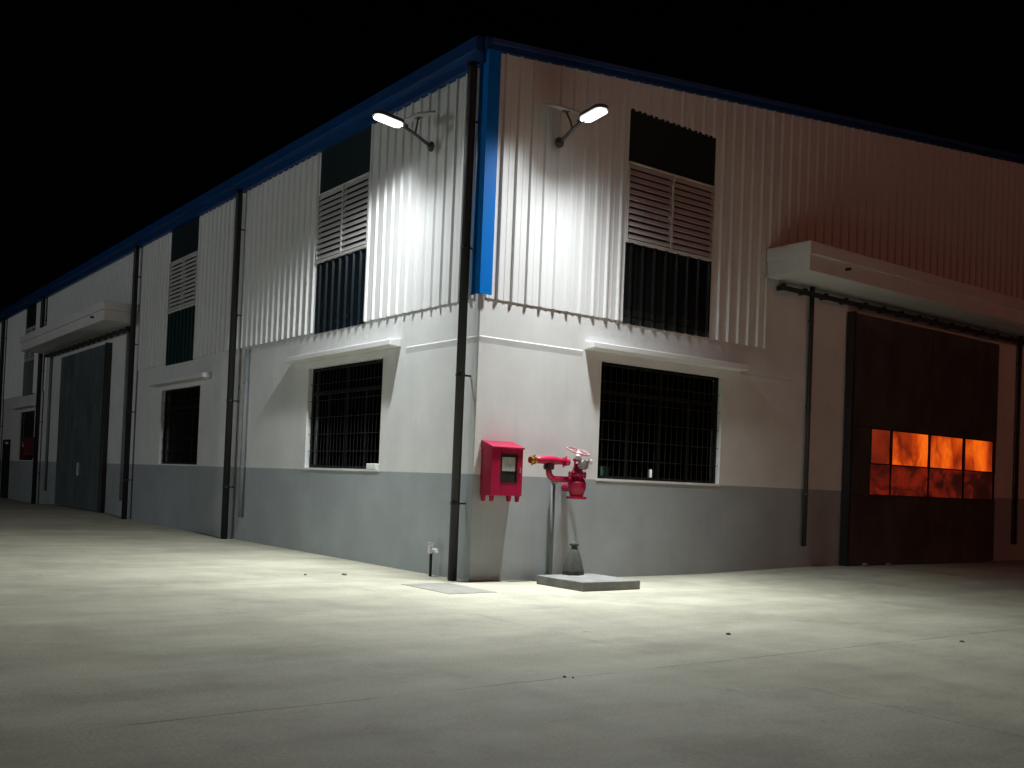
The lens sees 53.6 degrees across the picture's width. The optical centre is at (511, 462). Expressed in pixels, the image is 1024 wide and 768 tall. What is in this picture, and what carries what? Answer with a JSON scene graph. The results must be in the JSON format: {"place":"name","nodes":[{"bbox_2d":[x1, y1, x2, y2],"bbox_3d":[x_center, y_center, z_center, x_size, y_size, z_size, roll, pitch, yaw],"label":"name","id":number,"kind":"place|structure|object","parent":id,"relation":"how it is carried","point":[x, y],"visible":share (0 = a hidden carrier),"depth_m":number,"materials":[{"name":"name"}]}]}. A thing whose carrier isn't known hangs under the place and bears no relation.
{"place":"outdoors","nodes":[
{"label":"outdoors","id":0,"kind":"place"},
{"bbox_2d":[0,497,1023,767],"bbox_3d":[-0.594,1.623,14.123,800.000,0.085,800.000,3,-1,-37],"label":"ground","id":1,"kind":"structure","parent":0,"point":[126,643],"depth_m":7.87,"materials":[{"name":"concrete"}]},
{"bbox_2d":[428,542,438,575],"bbox_3d":[-1.147,1.408,14.646,0.100,0.492,0.197,3,-1,-37],"label":"standpipe tap","id":2,"kind":"object","parent":1,"relation":"on","point":[431,549],"visible":1,"depth_m":14.66,"materials":[{"name":"metal"}]},
{"bbox_2d":[401,583,493,593],"bbox_3d":[-0.826,1.648,13.127,0.720,0.036,1.160,3,-1,-37],"label":"drain cover","id":3,"kind":"object","parent":1,"relation":"on","point":[448,588],"visible":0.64,"depth_m":13.07,"materials":[{"name":"grey concrete"}]},
{"bbox_2d":[0,35,1023,581],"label":"factory building","id":4,"kind":"structure","parent":1,"relation":"on","point":[754,333],"depth_m":18.01,"materials":[{"name":"white paint"}]},
{"bbox_2d":[0,439,10,497],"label":"side door","id":5,"kind":"structure","parent":4,"relation":"in","point":[6,447],"depth_m":40.41,"materials":[{"name":"metal"}]},
{"bbox_2d":[16,411,34,460],"bbox_3d":[-18.117,-0.959,37.914,0.160,1.853,2.790,3,-1,-37],"label":"window","id":6,"kind":"structure","parent":4,"relation":"in","point":[27,418],"depth_m":38.11,"materials":[{"name":"black glass"}]},
{"bbox_2d":[20,437,33,457],"bbox_3d":[-17.301,-0.540,36.262,0.484,0.751,0.564,3,-1,-37],"label":"hose cabinet","id":7,"kind":"object","parent":4,"relation":"attached to","point":[27,446],"visible":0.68,"depth_m":36.03,"materials":[{"name":"red metal"}]},
{"bbox_2d":[22,304,36,395],"bbox_3d":[-17.978,-4.223,37.846,0.086,3.468,1.792,3,-1,-37],"label":"strip window","id":8,"kind":"structure","parent":4,"relation":"in","point":[28,370],"depth_m":37.86,"materials":[{"name":"glass"}]},
{"bbox_2d":[45,327,129,512],"bbox_3d":[-13.334,-1.140,31.232,0.198,5.125,9.700,3,-1,-37],"label":"sliding door","id":9,"kind":"structure","parent":4,"relation":"in","point":[85,375],"depth_m":30.57,"materials":[{"name":"metal"}]},
{"bbox_2d":[158,386,199,465],"bbox_3d":[-7.895,-0.838,24.207,0.160,1.853,2.790,3,-1,-37],"label":"window","id":10,"kind":"structure","parent":4,"relation":"in","point":[181,417],"depth_m":24.24,"materials":[{"name":"black glass"}]},
{"bbox_2d":[165,217,199,365],"bbox_3d":[-7.912,-4.104,24.346,0.086,3.468,1.932,3,-1,-37],"label":"strip window","id":11,"kind":"structure","parent":4,"relation":"in","point":[184,246],"depth_m":24.32,"materials":[{"name":"metal"}]},
{"bbox_2d":[303,359,382,471],"bbox_3d":[-2.880,-0.774,17.481,0.160,1.843,2.810,3,-1,-37],"label":"window","id":12,"kind":"structure","parent":4,"relation":"in","point":[346,401],"depth_m":17.48,"materials":[{"name":"black glass"}]},
{"bbox_2d":[314,126,371,333],"bbox_3d":[-2.959,-4.046,17.705,0.086,3.468,1.902,3,-1,-37],"label":"strip window","id":13,"kind":"structure","parent":4,"relation":"in","point":[340,280],"depth_m":17.66,"materials":[{"name":"metal"}]},
{"bbox_2d":[366,463,378,468],"bbox_3d":[-2.260,0.070,16.547,0.100,0.095,0.320,3,-1,-37],"label":"white block","id":14,"kind":"object","parent":4,"relation":"on","point":[372,465],"depth_m":16.47,"materials":[{"name":"plastic"}]},
{"bbox_2d":[372,110,435,151],"bbox_3d":[-1.600,-4.957,14.948,1.009,0.534,0.480,3,-1,-37],"label":"solar wall lamp","id":15,"kind":"object","parent":4,"relation":"attached to","point":[387,118],"visible":1,"depth_m":14.91,"materials":[{"name":"white"}]},
{"bbox_2d":[480,440,524,501],"bbox_3d":[-0.139,0.129,14.268,0.564,0.854,0.285,3,-1,-37],"label":"hose cabinet","id":16,"kind":"object","parent":4,"relation":"attached to","point":[501,467],"visible":1,"depth_m":14.17,"materials":[{"name":"red metal"}]},
{"bbox_2d":[500,453,517,482],"bbox_3d":[-0.038,0.088,14.191,0.301,0.406,0.004,3,-1,-37],"label":"window frame","id":17,"kind":"structure","parent":16,"relation":"in","point":[501,453],"depth_m":14.17,"materials":[{"name":"metal"}]},
{"bbox_2d":[543,103,608,147],"bbox_3d":[0.887,-4.889,14.416,0.525,0.534,1.009,3,-1,-37],"label":"solar wall lamp","id":18,"kind":"object","parent":4,"relation":"attached to","point":[594,112],"visible":1,"depth_m":14.41,"materials":[{"name":"white"}]},
{"bbox_2d":[596,362,720,485],"bbox_3d":[2.401,-0.576,16.424,2.810,1.843,0.160,3,-1,-37],"label":"window","id":19,"kind":"structure","parent":4,"relation":"in","point":[663,422],"depth_m":16.42,"materials":[{"name":"black glass"}]},
{"bbox_2d":[623,108,715,329],"bbox_3d":[2.559,-3.812,16.452,1.970,3.388,0.138,3,-1,-37],"label":"strip window","id":20,"kind":"structure","parent":4,"relation":"in","point":[658,147],"depth_m":16.40,"materials":[{"name":"metal"}]},
{"bbox_2d":[776,283,1023,565],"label":"sliding door","id":21,"kind":"structure","parent":4,"relation":"in","point":[921,473],"depth_m":20.44,"materials":[{"name":"brown"}]},
{"bbox_2d":[537,574,639,591],"bbox_3d":[1.056,1.693,14.082,1.040,0.175,1.000,3,-1,-37],"label":"concrete pad","id":22,"kind":"object","parent":1,"relation":"on","point":[589,582],"visible":0.69,"depth_m":13.79,"materials":[{"name":"grey concrete"}]},
{"bbox_2d":[528,446,592,574],"bbox_3d":[0.610,0.740,14.715,1.096,1.971,0.470,3,-1,-37],"label":"fire hydrant","id":23,"kind":"object","parent":22,"relation":"on","point":[575,486],"visible":1,"depth_m":14.79,"materials":[{"name":"red metal"}]},
{"bbox_2d":[562,541,583,575],"bbox_3d":[0.880,1.367,14.442,0.349,0.475,0.268,3,-1,-37],"label":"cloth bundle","id":24,"kind":"object","parent":22,"relation":"on","point":[573,564],"visible":1,"depth_m":14.37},
{"bbox_2d":[0,0,1023,310],"label":"sky","id":25,"kind":"structure","parent":0,"point":[116,116],"materials":[{"name":"black"}]}
]}

